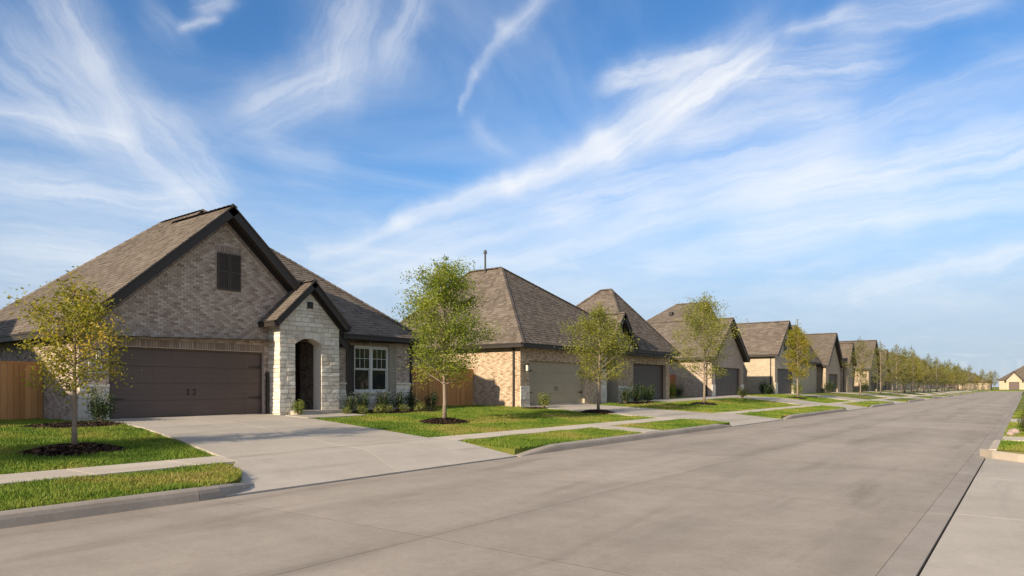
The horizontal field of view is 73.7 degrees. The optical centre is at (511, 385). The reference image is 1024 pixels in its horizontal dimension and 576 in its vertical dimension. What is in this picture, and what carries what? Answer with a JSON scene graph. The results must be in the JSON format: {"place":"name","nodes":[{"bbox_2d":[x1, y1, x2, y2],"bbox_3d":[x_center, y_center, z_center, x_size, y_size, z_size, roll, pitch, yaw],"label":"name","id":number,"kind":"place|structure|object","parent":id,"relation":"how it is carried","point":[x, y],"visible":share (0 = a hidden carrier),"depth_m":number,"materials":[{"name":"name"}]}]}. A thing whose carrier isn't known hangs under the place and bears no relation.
{"place":"outdoors","nodes":[
{"label":"outdoors","id":0,"kind":"place"},
{"bbox_2d":[108,414,516,496],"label":"driveway","id":1,"kind":"structure","parent":0,"point":[268,452],"depth_m":14.15,"materials":[{"name":"concrete"}]},
{"bbox_2d":[0,390,978,485],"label":"sidewalk","id":2,"kind":"structure","parent":0,"point":[104,470],"depth_m":11.37,"materials":[{"name":"concrete"}]},
{"bbox_2d":[0,391,1023,575],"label":"road","id":3,"kind":"structure","parent":0,"point":[858,492],"depth_m":7.77,"materials":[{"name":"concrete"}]},
{"bbox_2d":[0,391,1023,528],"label":"kerb","id":4,"kind":"structure","parent":3,"relation":"on","point":[42,514],"depth_m":8.84,"materials":[{"name":"concrete"}]},
{"bbox_2d":[876,391,1023,575],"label":"gutter","id":5,"kind":"object","parent":3,"relation":"on","point":[911,555],"visible":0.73,"depth_m":7.48,"materials":[{"name":"concrete"}]},
{"bbox_2d":[0,387,1023,476],"bbox_3d":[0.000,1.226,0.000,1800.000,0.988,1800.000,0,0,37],"label":"ground","id":6,"kind":"structure","parent":0,"point":[1018,408],"depth_m":60.91,"materials":[{"name":"plant"}]},
{"bbox_2d":[0,361,42,419],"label":"wooden fence","id":7,"kind":"object","parent":6,"relation":"on","point":[18,400],"visible":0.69,"depth_m":19.00,"materials":[{"name":"brown wood"}]},
{"bbox_2d":[16,442,127,456],"bbox_3d":[-8.087,1.162,12.618,1.337,0.226,1.820,0,0,37],"label":"mulch ring","id":8,"kind":"object","parent":6,"relation":"on","point":[70,449],"visible":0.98,"depth_m":12.32,"materials":[{"name":"wood"}]},
{"bbox_2d":[1,265,141,444],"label":"street tree","id":9,"kind":"object","parent":8,"relation":"on","point":[78,321],"visible":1,"depth_m":12.48,"materials":[{"name":"green plant"}]},
{"bbox_2d":[19,421,129,428],"bbox_3d":[-10.758,0.961,16.872,1.538,0.159,2.503,0,0,37],"label":"mulch ring","id":10,"kind":"object","parent":6,"relation":"on","point":[59,425],"visible":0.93,"depth_m":16.64,"materials":[{"name":"soil"}]},
{"bbox_2d":[82,386,117,420],"bbox_3d":[-10.740,0.471,17.832,0.897,0.932,0.937,0,0,-6],"label":"shrub","id":11,"kind":"object","parent":10,"relation":"on","point":[101,411],"visible":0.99,"depth_m":17.79,"materials":[{"name":"green plant"}]},
{"bbox_2d":[0,465,240,510],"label":"grass verge","id":12,"kind":"object","parent":6,"relation":"on","point":[238,480],"depth_m":8.99,"materials":[{"name":"plant"}]},
{"bbox_2d":[0,204,426,420],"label":"brick house","id":13,"kind":"structure","parent":6,"relation":"on","point":[226,310],"depth_m":21.58,"materials":[{"name":"brown"}]},
{"bbox_2d":[109,346,261,418],"bbox_3d":[-9.703,-0.095,20.629,0.141,2.010,4.750,0,0,37],"label":"garage door","id":14,"kind":"structure","parent":13,"relation":"in","point":[169,382],"depth_m":20.46,"materials":[{"name":"brown metal"}]},
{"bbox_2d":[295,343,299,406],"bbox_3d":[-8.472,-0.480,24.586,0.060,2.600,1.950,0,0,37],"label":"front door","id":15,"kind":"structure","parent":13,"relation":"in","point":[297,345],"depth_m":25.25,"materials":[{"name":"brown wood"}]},
{"bbox_2d":[354,346,387,391],"bbox_3d":[-5.417,-0.635,26.133,0.094,1.730,1.720,0,0,37],"label":"window","id":16,"kind":"structure","parent":13,"relation":"in","point":[370,363],"depth_m":26.09,"materials":[{"name":"white glass"}]},
{"bbox_2d":[285,413,366,418],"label":"entry walk","id":17,"kind":"structure","parent":6,"relation":"on","point":[313,416],"depth_m":22.22,"materials":[{"name":"concrete"}]},
{"bbox_2d":[289,398,307,414],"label":"shrub","id":18,"kind":"object","parent":17,"relation":"on","point":[299,408],"visible":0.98,"depth_m":22.11,"materials":[{"name":"green plant"}]},
{"bbox_2d":[348,408,441,414],"bbox_3d":[-4.566,0.953,25.495,1.805,0.166,6.008,0,0,37],"label":"mulch bed","id":19,"kind":"object","parent":6,"relation":"on","point":[387,412],"visible":0.62,"depth_m":25.14,"materials":[{"name":"wood"}]},
{"bbox_2d":[342,393,359,412],"bbox_3d":[-5.630,0.572,23.975,0.712,0.756,0.723,0,0,-21],"label":"shrub","id":20,"kind":"object","parent":19,"relation":"on","point":[349,402],"visible":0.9,"depth_m":23.96,"materials":[{"name":"green plant"}]},
{"bbox_2d":[351,387,372,410],"bbox_3d":[-5.473,0.496,24.857,0.850,0.883,0.888,0,0,16],"label":"shrub","id":21,"kind":"object","parent":19,"relation":"on","point":[365,401],"visible":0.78,"depth_m":24.73,"materials":[{"name":"green plant"}]},
{"bbox_2d":[354,405,369,412],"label":"shrub","id":22,"kind":"object","parent":19,"relation":"on","point":[361,409],"visible":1,"depth_m":23.88,"materials":[{"name":"green plant"}]},
{"bbox_2d":[372,404,384,412],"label":"shrub","id":23,"kind":"object","parent":19,"relation":"on","point":[379,409],"visible":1,"depth_m":24.39,"materials":[{"name":"green plant"}]},
{"bbox_2d":[374,387,395,408],"bbox_3d":[-4.850,0.471,25.634,0.897,0.932,0.937,0,0,28],"label":"shrub","id":24,"kind":"object","parent":19,"relation":"on","point":[384,400],"visible":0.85,"depth_m":25.60,"materials":[{"name":"green plant"}]},
{"bbox_2d":[389,389,407,408],"bbox_3d":[-4.389,0.520,26.300,0.799,0.836,0.786,0,0,-42],"label":"shrub","id":25,"kind":"object","parent":19,"relation":"on","point":[400,396],"visible":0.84,"depth_m":26.29,"materials":[{"name":"green plant"}]},
{"bbox_2d":[398,403,411,410],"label":"shrub","id":26,"kind":"object","parent":19,"relation":"on","point":[403,408],"visible":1,"depth_m":25.38,"materials":[{"name":"green plant"}]},
{"bbox_2d":[404,390,420,408],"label":"shrub","id":27,"kind":"object","parent":19,"relation":"on","point":[411,399],"visible":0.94,"depth_m":26.96,"materials":[{"name":"green plant"}]},
{"bbox_2d":[413,400,424,410],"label":"shrub","id":28,"kind":"object","parent":19,"relation":"on","point":[419,407],"visible":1,"depth_m":26.10,"materials":[{"name":"green plant"}]},
{"bbox_2d":[422,391,439,408],"bbox_3d":[-3.275,0.522,27.696,0.799,0.836,0.786,0,0,-28],"label":"shrub","id":29,"kind":"object","parent":19,"relation":"on","point":[433,399],"visible":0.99,"depth_m":27.71,"materials":[{"name":"green plant"}]},
{"bbox_2d":[412,367,472,406],"bbox_3d":[-3.522,0.107,30.791,0.159,1.885,5.320,0,0,37],"label":"wooden fence","id":30,"kind":"object","parent":6,"relation":"on","point":[457,395],"visible":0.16,"depth_m":31.35,"materials":[{"name":"brown wood"}]},
{"bbox_2d":[419,417,469,424],"bbox_3d":[-2.170,1.121,21.856,1.474,0.236,2.004,0,0,37],"label":"mulch ring","id":31,"kind":"object","parent":6,"relation":"on","point":[443,421],"visible":0.97,"depth_m":21.48,"materials":[{"name":"wood"}]},
{"bbox_2d":[386,254,506,418],"bbox_3d":[-1.969,-1.575,21.954,3.723,5.430,3.912,0,0,-28],"label":"street tree","id":32,"kind":"object","parent":6,"relation":"on","point":[442,279],"visible":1,"depth_m":21.59,"materials":[{"name":"green plant"}]},
{"bbox_2d":[0,394,1023,510],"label":"grass","id":33,"kind":"structure","parent":6,"relation":"on","point":[507,416],"depth_m":15.54,"materials":[{"name":"plant"}]},
{"bbox_2d":[554,301,638,409],"bbox_3d":[3.576,-1.273,29.734,3.842,4.830,3.388,0,0,-3],"label":"street tree","id":34,"kind":"object","parent":33,"relation":"on","point":[598,314],"visible":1,"depth_m":29.50,"materials":[{"name":"green plant"}]},
{"bbox_2d":[466,431,593,454],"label":"grass verge","id":35,"kind":"object","parent":6,"relation":"on","point":[510,450],"depth_m":15.01,"materials":[{"name":"plant"}]},
{"bbox_2d":[523,407,547,408],"bbox_3d":[1.063,1.007,30.856,1.196,0.146,1.661,0,0,37],"label":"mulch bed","id":36,"kind":"object","parent":6,"relation":"on","point":[535,408],"visible":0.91,"depth_m":30.64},
{"bbox_2d":[533,392,552,407],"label":"shrub","id":37,"kind":"object","parent":36,"relation":"on","point":[544,401],"visible":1,"depth_m":31.33,"materials":[{"name":"green plant"}]},
{"bbox_2d":[400,250,680,406],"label":"brick house","id":38,"kind":"structure","parent":6,"relation":"on","point":[522,361],"depth_m":34.64,"materials":[{"name":"brown"}]},
{"bbox_2d":[529,360,582,404],"bbox_3d":[2.169,-0.165,33.876,0.141,2.110,5.000,0,0,37],"label":"garage door","id":39,"kind":"structure","parent":38,"relation":"in","point":[560,379],"depth_m":33.91,"materials":[{"name":"brown metal"}]},
{"bbox_2d":[633,363,662,399],"bbox_3d":[8.315,-0.255,42.173,0.120,2.190,4.550,0,0,37],"label":"garage door","id":40,"kind":"structure","parent":38,"relation":"in","point":[644,373],"depth_m":42.45,"materials":[{"name":"metal"}]},
{"bbox_2d":[580,409,614,414],"bbox_3d":[3.753,1.124,29.634,1.553,0.237,2.147,0,0,37],"label":"mulch ring","id":41,"kind":"object","parent":6,"relation":"on","point":[596,411],"visible":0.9,"depth_m":29.20,"materials":[{"name":"soil"}]},
{"bbox_2d":[592,426,660,432],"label":"carriage walk","id":42,"kind":"structure","parent":6,"relation":"on","point":[627,428],"depth_m":20.73,"materials":[{"name":"concrete"}]},
{"bbox_2d":[619,402,652,404],"bbox_3d":[6.975,0.959,38.441,1.466,0.162,4.049,0,0,37],"label":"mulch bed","id":43,"kind":"object","parent":6,"relation":"on","point":[637,403],"visible":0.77,"depth_m":37.87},
{"bbox_2d":[617,385,632,402],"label":"shrub","id":44,"kind":"object","parent":43,"relation":"on","point":[626,396],"visible":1,"depth_m":37.50,"materials":[{"name":"green plant"}]},
{"bbox_2d":[627,381,648,402],"bbox_3d":[6.982,0.311,38.505,1.331,1.325,1.274,0,0,34],"label":"shrub","id":45,"kind":"object","parent":43,"relation":"on","point":[636,396],"visible":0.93,"depth_m":38.38,"materials":[{"name":"green plant"}]},
{"bbox_2d":[639,381,656,401],"bbox_3d":[7.850,0.320,39.556,1.227,1.276,1.282,0,0,25],"label":"shrub","id":46,"kind":"object","parent":43,"relation":"on","point":[650,396],"visible":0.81,"depth_m":39.36,"materials":[{"name":"green plant"}]},
{"bbox_2d":[669,374,675,395],"bbox_3d":[10.188,0.068,48.965,0.159,1.864,7.250,0,0,37],"label":"wooden fence","id":47,"kind":"object","parent":6,"relation":"on","point":[672,377],"visible":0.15,"depth_m":51.33,"materials":[{"name":"red wood"}]},
{"bbox_2d":[669,381,678,397],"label":"shrub","id":48,"kind":"object","parent":6,"relation":"on","point":[672,392],"visible":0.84,"depth_m":45.97,"materials":[{"name":"green plant"}]},
{"bbox_2d":[673,382,684,397],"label":"shrub","id":49,"kind":"object","parent":6,"relation":"on","point":[679,390],"visible":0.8,"depth_m":47.40,"materials":[{"name":"green plant"}]},
{"bbox_2d":[646,302,749,396],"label":"brick house","id":50,"kind":"structure","parent":6,"relation":"on","point":[737,358],"depth_m":53.00,"materials":[{"name":"brown"}]},
{"bbox_2d":[715,367,738,395],"bbox_3d":[16.628,-0.285,53.094,0.120,2.230,5.600,0,0,37],"label":"garage door","id":51,"kind":"structure","parent":50,"relation":"in","point":[725,386],"depth_m":53.33,"materials":[{"name":"metal"}]},
{"bbox_2d":[691,402,716,405],"bbox_3d":[11.099,1.028,39.473,1.664,0.251,2.264,0,0,37],"label":"mulch ring","id":52,"kind":"object","parent":6,"relation":"on","point":[704,403],"visible":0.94,"depth_m":39.00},
{"bbox_2d":[664,291,748,401],"bbox_3d":[11.261,-2.221,39.516,4.484,6.510,5.837,0,0,-3],"label":"street tree","id":53,"kind":"object","parent":6,"relation":"on","point":[706,309],"visible":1,"depth_m":39.21,"materials":[{"name":"green plant"}]},
{"bbox_2d":[734,387,749,397],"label":"shrub","id":54,"kind":"object","parent":6,"relation":"on","point":[742,392],"visible":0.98,"depth_m":48.58,"materials":[{"name":"green plant"}]},
{"bbox_2d":[757,378,771,393],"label":"shrub","id":55,"kind":"object","parent":6,"relation":"on","point":[762,388],"visible":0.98,"depth_m":59.92,"materials":[{"name":"green plant"}]},
{"bbox_2d":[764,382,775,393],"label":"shrub","id":56,"kind":"object","parent":6,"relation":"on","point":[772,388],"visible":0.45,"depth_m":60.93,"materials":[{"name":"green plant"}]},
{"bbox_2d":[736,320,821,393],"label":"brick house","id":57,"kind":"structure","parent":6,"relation":"on","point":[765,344],"depth_m":63.61,"materials":[{"name":"brown"}]},
{"bbox_2d":[777,369,791,393],"bbox_3d":[25.661,-0.385,64.569,0.120,2.430,5.200,0,0,37],"label":"garage door","id":58,"kind":"structure","parent":57,"relation":"in","point":[783,388],"depth_m":64.80,"materials":[{"name":"metal"}]},
{"bbox_2d":[787,382,804,394],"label":"shrub","id":59,"kind":"object","parent":6,"relation":"on","point":[795,388],"visible":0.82,"depth_m":62.98,"materials":[{"name":"green plant"}]},
{"bbox_2d":[751,408,845,418],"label":"grass verge","id":60,"kind":"object","parent":6,"relation":"on","point":[779,417],"depth_m":30.74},
{"bbox_2d":[781,319,818,396],"bbox_3d":[22.842,-2.181,54.407,2.851,6.304,2.675,0,0,43],"label":"street tree","id":61,"kind":"object","parent":6,"relation":"on","point":[790,354],"visible":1,"depth_m":54.29,"materials":[{"name":"green plant"}]},
{"bbox_2d":[822,378,836,392],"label":"shrub","id":62,"kind":"object","parent":6,"relation":"on","point":[829,386],"visible":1,"depth_m":75.45,"materials":[{"name":"green plant"}]},
{"bbox_2d":[803,333,856,392],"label":"brick house","id":63,"kind":"structure","parent":6,"relation":"on","point":[832,351],"depth_m":80.85,"materials":[{"name":"brown"}]},
{"bbox_2d":[829,374,835,391],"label":"garage door","id":64,"kind":"structure","parent":63,"relation":"in","point":[831,376],"depth_m":81.22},
{"bbox_2d":[839,340,879,390],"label":"brick house","id":65,"kind":"structure","parent":6,"relation":"on","point":[872,344],"depth_m":100.66,"materials":[{"name":"brown"}]},
{"bbox_2d":[871,376,875,390],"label":"garage door","id":66,"kind":"structure","parent":65,"relation":"in","point":[873,385],"depth_m":102.37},
{"bbox_2d":[841,339,877,395],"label":"street tree","id":67,"kind":"object","parent":6,"relation":"on","point":[858,371],"visible":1,"depth_m":71.86,"materials":[{"name":"green plant"}]},
{"bbox_2d":[858,380,870,391],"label":"shrub","id":68,"kind":"object","parent":6,"relation":"on","point":[864,386],"visible":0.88,"depth_m":90.98,"materials":[{"name":"green plant"}]},
{"bbox_2d":[868,342,893,394],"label":"street tree","id":69,"kind":"object","parent":6,"relation":"on","point":[881,367],"visible":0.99,"depth_m":82.75,"materials":[{"name":"green plant"}]},
{"bbox_2d":[878,349,890,390],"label":"brick house","id":70,"kind":"structure","parent":6,"relation":"on","point":[885,386],"depth_m":110.08,"materials":[{"name":"brown"}]},
{"bbox_2d":[881,351,902,392],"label":"street tree","id":71,"kind":"object","parent":6,"relation":"on","point":[891,370],"visible":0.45,"depth_m":95.17,"materials":[{"name":"green plant"}]},
{"bbox_2d":[888,363,900,389],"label":"brick house","id":72,"kind":"structure","parent":6,"relation":"on","point":[894,386],"depth_m":120.05,"materials":[{"name":"brown"}]},
{"bbox_2d":[881,344,914,393],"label":"street tree","id":73,"kind":"object","parent":6,"relation":"on","point":[896,366],"visible":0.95,"depth_m":89.16,"materials":[{"name":"green plant"}]},
{"bbox_2d":[891,358,912,389],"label":"brick house","id":74,"kind":"structure","parent":6,"relation":"on","point":[907,387],"depth_m":133.68,"materials":[{"name":"brown"}]},
{"bbox_2d":[888,398,917,401],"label":"grass verge","id":75,"kind":"object","parent":6,"relation":"on","point":[903,399],"depth_m":66.92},
{"bbox_2d":[894,356,912,392],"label":"street tree","id":76,"kind":"object","parent":6,"relation":"on","point":[903,362],"visible":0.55,"depth_m":95.33,"materials":[{"name":"green plant"}]},
{"bbox_2d":[894,346,916,392],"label":"street tree","id":77,"kind":"object","parent":6,"relation":"on","point":[905,354],"visible":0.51,"depth_m":99.72,"materials":[{"name":"green plant"}]},
{"bbox_2d":[888,352,923,389],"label":"brick house","id":78,"kind":"structure","parent":6,"relation":"on","point":[920,387],"depth_m":146.55,"materials":[{"name":"brown"}]},
{"bbox_2d":[903,351,925,392],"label":"street tree","id":79,"kind":"object","parent":6,"relation":"on","point":[917,371],"visible":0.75,"depth_m":102.91,"materials":[{"name":"green plant"}]},
{"bbox_2d":[906,356,922,383],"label":"street tree","id":80,"kind":"object","parent":6,"relation":"on","point":[915,370],"visible":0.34,"depth_m":106.89,"materials":[{"name":"green plant"}]},
{"bbox_2d":[907,346,921,390],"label":"street tree","id":81,"kind":"object","parent":6,"relation":"on","point":[910,352],"visible":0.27,"depth_m":113.77,"materials":[{"name":"green plant"}]},
{"bbox_2d":[910,356,929,391],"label":"street tree","id":82,"kind":"object","parent":6,"relation":"on","point":[920,372],"visible":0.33,"depth_m":110.55,"materials":[{"name":"green plant"}]},
{"bbox_2d":[918,359,932,392],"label":"street tree","id":83,"kind":"object","parent":6,"relation":"on","point":[928,372],"visible":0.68,"depth_m":113.81,"materials":[{"name":"green plant"}]},
{"bbox_2d":[919,354,936,391],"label":"street tree","id":84,"kind":"object","parent":6,"relation":"on","point":[928,361],"visible":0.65,"depth_m":118.57,"materials":[{"name":"green plant"}]},
{"bbox_2d":[927,362,938,391],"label":"street tree","id":85,"kind":"object","parent":6,"relation":"on","point":[935,373],"visible":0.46,"depth_m":123.28,"materials":[{"name":"green plant"}]},
{"bbox_2d":[927,360,944,391],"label":"street tree","id":86,"kind":"object","parent":6,"relation":"on","point":[938,373],"visible":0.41,"depth_m":130.99,"materials":[{"name":"green plant"}]},
{"bbox_2d":[931,355,944,391],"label":"street tree","id":87,"kind":"object","parent":6,"relation":"on","point":[939,382],"visible":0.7,"depth_m":126.54,"materials":[{"name":"green plant"}]},
{"bbox_2d":[936,363,947,390],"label":"street tree","id":88,"kind":"object","parent":6,"relation":"on","point":[942,382],"visible":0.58,"depth_m":134.73,"materials":[{"name":"green plant"}]},
{"bbox_2d":[938,361,951,390],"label":"street tree","id":89,"kind":"object","parent":6,"relation":"on","point":[946,373],"visible":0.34,"depth_m":142.77,"materials":[{"name":"green plant"}]},
{"bbox_2d":[940,364,949,390],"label":"street tree","id":90,"kind":"object","parent":6,"relation":"on","point":[944,376],"visible":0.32,"depth_m":138.45,"materials":[{"name":"green plant"}]},
{"bbox_2d":[943,364,957,390],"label":"street tree","id":91,"kind":"object","parent":6,"relation":"on","point":[951,372],"visible":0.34,"depth_m":146.94,"materials":[{"name":"green plant"}]},
{"bbox_2d":[949,365,960,390],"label":"street tree","id":92,"kind":"object","parent":6,"relation":"on","point":[955,368],"visible":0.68,"depth_m":156.16,"materials":[{"name":"green plant"}]},
{"bbox_2d":[956,363,964,389],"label":"street tree","id":93,"kind":"object","parent":6,"relation":"on","point":[959,368],"visible":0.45,"depth_m":169.47,"materials":[{"name":"green plant"}]},
{"bbox_2d":[945,372,991,389],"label":"brick house","id":94,"kind":"structure","parent":6,"relation":"on","point":[986,386],"depth_m":212.04,"materials":[{"name":"brown"}]},
{"bbox_2d":[945,382,956,388],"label":"garage door","id":95,"kind":"structure","parent":94,"relation":"in","point":[954,386],"depth_m":214.62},
{"bbox_2d":[966,364,977,389],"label":"street tree","id":96,"kind":"object","parent":6,"relation":"on","point":[969,372],"visible":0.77,"depth_m":205.45,"materials":[{"name":"green plant"}]},
{"bbox_2d":[920,458,1023,575],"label":"driveway apron","id":97,"kind":"object","parent":6,"relation":"on","point":[983,534],"visible":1,"depth_m":7.06,"materials":[{"name":"concrete"}]},
{"bbox_2d":[978,368,987,389],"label":"street tree","id":98,"kind":"object","parent":6,"relation":"on","point":[982,379],"visible":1,"depth_m":200.65,"materials":[{"name":"green plant"}]},
{"bbox_2d":[986,371,997,389],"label":"street tree","id":99,"kind":"object","parent":6,"relation":"on","point":[992,379],"visible":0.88,"depth_m":205.59,"materials":[{"name":"green plant"}]},
{"bbox_2d":[989,372,999,389],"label":"street tree","id":100,"kind":"object","parent":6,"relation":"on","point":[995,382],"visible":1,"depth_m":201.58,"materials":[{"name":"green plant"}]},
{"bbox_2d":[998,366,1023,389],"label":"brick house","id":101,"kind":"structure","parent":6,"relation":"on","point":[1013,380],"depth_m":203.90,"materials":[{"name":"brown"}]},
{"bbox_2d":[1009,382,1018,389],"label":"garage door","id":102,"kind":"structure","parent":101,"relation":"in","point":[1012,385],"depth_m":203.49,"materials":[{"name":"metal"}]},
{"bbox_2d":[1002,436,1023,441],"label":"verge walk","id":103,"kind":"structure","parent":6,"relation":"on","point":[1013,438],"depth_m":17.07,"materials":[{"name":"concrete"}]},
{"bbox_2d":[1008,428,1019,434],"bbox_3d":[13.979,1.289,19.019,0.280,0.231,0.389,0,0,37],"label":"landscape stone","id":104,"kind":"object","parent":6,"relation":"on","point":[1015,430],"visible":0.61,"depth_m":18.90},
{"bbox_2d":[1016,417,1023,430],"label":"shrub","id":105,"kind":"object","parent":6,"relation":"on","point":[1022,425],"visible":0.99,"depth_m":19.86,"materials":[{"name":"green plant"}]},
{"bbox_2d":[0,0,1023,386],"label":"sky","id":106,"kind":"structure","parent":0,"point":[853,170],"materials":[{"name":"blue"}]},
{"bbox_2d":[530,404,783,426],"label":"driveway","id":107,"kind":"structure","parent":0,"point":[735,420],"depth_m":30.22,"materials":[{"name":"concrete"}]},
{"bbox_2d":[646,396,737,402],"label":"driveway","id":108,"kind":"structure","parent":0,"point":[684,399],"depth_m":43.95,"materials":[{"name":"concrete"}]},
{"bbox_2d":[719,395,869,410],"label":"driveway","id":109,"kind":"structure","parent":0,"point":[803,402],"depth_m":48.57,"materials":[{"name":"concrete"}]},
{"bbox_2d":[788,394,907,403],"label":"driveway","id":110,"kind":"structure","parent":0,"point":[850,399],"depth_m":61.55,"materials":[{"name":"concrete"}]},
{"bbox_2d":[832,392,929,399],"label":"driveway","id":111,"kind":"structure","parent":0,"point":[887,396],"depth_m":77.68,"materials":[{"name":"concrete"}]},
{"bbox_2d":[858,391,943,397],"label":"driveway","id":112,"kind":"structure","parent":0,"point":[903,394],"depth_m":92.43,"materials":[{"name":"concrete"}]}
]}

